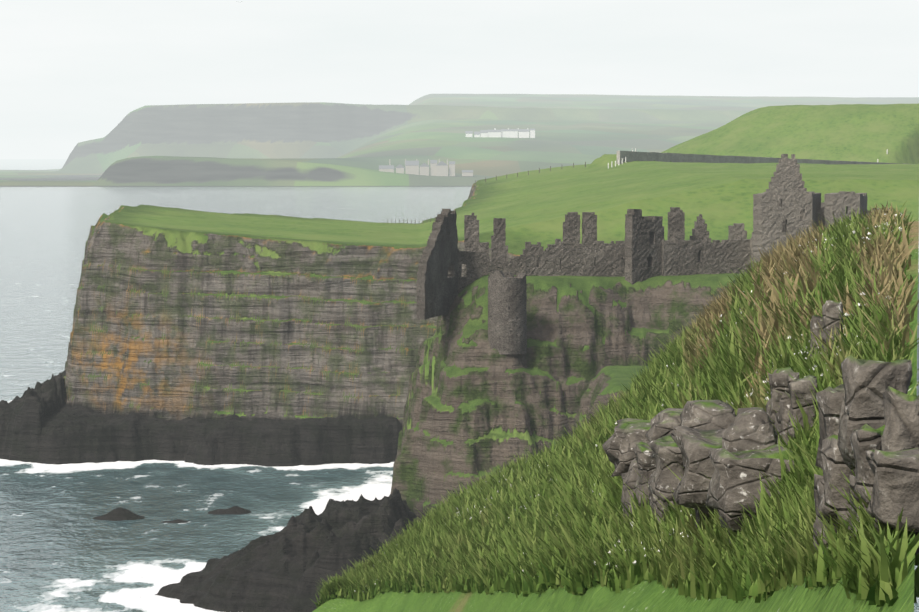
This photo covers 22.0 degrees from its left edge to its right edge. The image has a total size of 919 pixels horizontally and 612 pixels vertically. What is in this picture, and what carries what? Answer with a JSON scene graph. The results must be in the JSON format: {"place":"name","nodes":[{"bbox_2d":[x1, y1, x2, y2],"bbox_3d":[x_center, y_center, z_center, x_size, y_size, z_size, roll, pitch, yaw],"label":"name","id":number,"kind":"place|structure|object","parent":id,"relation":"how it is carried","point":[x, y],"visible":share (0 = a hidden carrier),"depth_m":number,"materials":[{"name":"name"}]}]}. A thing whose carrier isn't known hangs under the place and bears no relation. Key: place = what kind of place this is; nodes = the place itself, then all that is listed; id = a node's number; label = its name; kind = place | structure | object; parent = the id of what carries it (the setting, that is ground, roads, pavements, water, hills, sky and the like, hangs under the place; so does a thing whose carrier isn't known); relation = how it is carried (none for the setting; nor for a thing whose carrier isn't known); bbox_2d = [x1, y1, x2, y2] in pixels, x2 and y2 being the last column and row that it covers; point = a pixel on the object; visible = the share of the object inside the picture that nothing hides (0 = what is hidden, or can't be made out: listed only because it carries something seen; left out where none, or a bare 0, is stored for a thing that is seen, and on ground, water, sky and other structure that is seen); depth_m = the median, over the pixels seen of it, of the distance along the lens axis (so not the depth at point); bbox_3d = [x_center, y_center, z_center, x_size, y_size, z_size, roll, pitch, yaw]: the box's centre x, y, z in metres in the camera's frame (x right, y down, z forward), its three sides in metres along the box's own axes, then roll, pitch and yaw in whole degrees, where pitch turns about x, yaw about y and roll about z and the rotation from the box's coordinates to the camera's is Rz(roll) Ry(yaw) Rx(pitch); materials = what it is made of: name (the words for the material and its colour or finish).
{"place":"outdoors","nodes":[
{"label":"outdoors","id":0,"kind":"place"},
{"bbox_2d":[0,103,918,611],"bbox_3d":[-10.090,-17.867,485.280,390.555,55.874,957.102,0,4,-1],"label":"terrain","id":1,"kind":"structure","parent":0,"point":[200,337],"depth_m":316.78,"materials":[{"name":"stone"}]},
{"bbox_2d":[387,162,585,224],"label":"fence posts","id":2,"kind":"object","parent":1,"relation":"on","point":[475,184],"visible":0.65,"depth_m":407.02,"materials":[{"name":"brown wood"}]},
{"bbox_2d":[313,200,918,607],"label":"grass tufts","id":3,"kind":"object","parent":1,"relation":"on","point":[445,547],"visible":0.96,"depth_m":35.91,"materials":[{"name":"green plant"}]},
{"bbox_2d":[367,214,901,585],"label":"flowers","id":4,"kind":"object","parent":1,"relation":"on","point":[869,233],"depth_m":31.44,"materials":[{"name":"white plant"}]},
{"bbox_2d":[416,154,898,354],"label":"castle ruins","id":5,"kind":"object","parent":1,"relation":"on","point":[785,202],"visible":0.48,"depth_m":262.67,"materials":[{"name":"stone"}]},
{"bbox_2d":[608,148,887,167],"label":"fence posts","id":6,"kind":"object","parent":1,"relation":"on","point":[635,150],"visible":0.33,"depth_m":511.62,"materials":[{"name":"brown wood"}]},
{"bbox_2d":[602,300,918,554],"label":"rocks","id":7,"kind":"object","parent":1,"relation":"on","point":[869,421],"visible":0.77,"depth_m":18.52,"materials":[{"name":"grey stone"}]},
{"bbox_2d":[0,159,918,611],"bbox_3d":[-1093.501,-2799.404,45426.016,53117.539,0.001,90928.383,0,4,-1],"label":"sea","id":8,"kind":"structure","parent":0,"point":[62,549],"depth_m":295.82,"materials":[{"name":"liquid"}]},
{"bbox_2d":[0,94,918,186],"bbox_3d":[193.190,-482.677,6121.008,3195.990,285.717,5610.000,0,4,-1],"label":"land","id":9,"kind":"structure","parent":0,"point":[312,144],"depth_m":5931.03,"materials":[{"name":"green plant"}]},
{"bbox_2d":[379,159,472,175],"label":"village houses","id":10,"kind":"structure","parent":9,"relation":"on","point":[438,170],"depth_m":3493.50,"materials":[{"name":"stone"}]},
{"bbox_2d":[379,129,534,171],"bbox_3d":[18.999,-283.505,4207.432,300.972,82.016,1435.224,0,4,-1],"label":"roofs","id":11,"kind":"structure","parent":10,"relation":"on","point":[417,162],"depth_m":3498.95,"materials":[{"name":"stone"}]},
{"bbox_2d":[466,128,534,137],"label":"buildings","id":12,"kind":"structure","parent":9,"relation":"on","point":[515,134],"depth_m":4908.87,"materials":[{"name":"white paint"}]},
{"bbox_2d":[0,0,918,158],"label":"sky","id":13,"kind":"structure","parent":0,"point":[71,71],"materials":[{"name":"white"}]},
{"bbox_2d":[616,151,898,164],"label":"road wall","id":14,"kind":"structure","parent":0,"point":[630,156],"depth_m":541.60,"materials":[{"name":"grey stone"}]}
]}

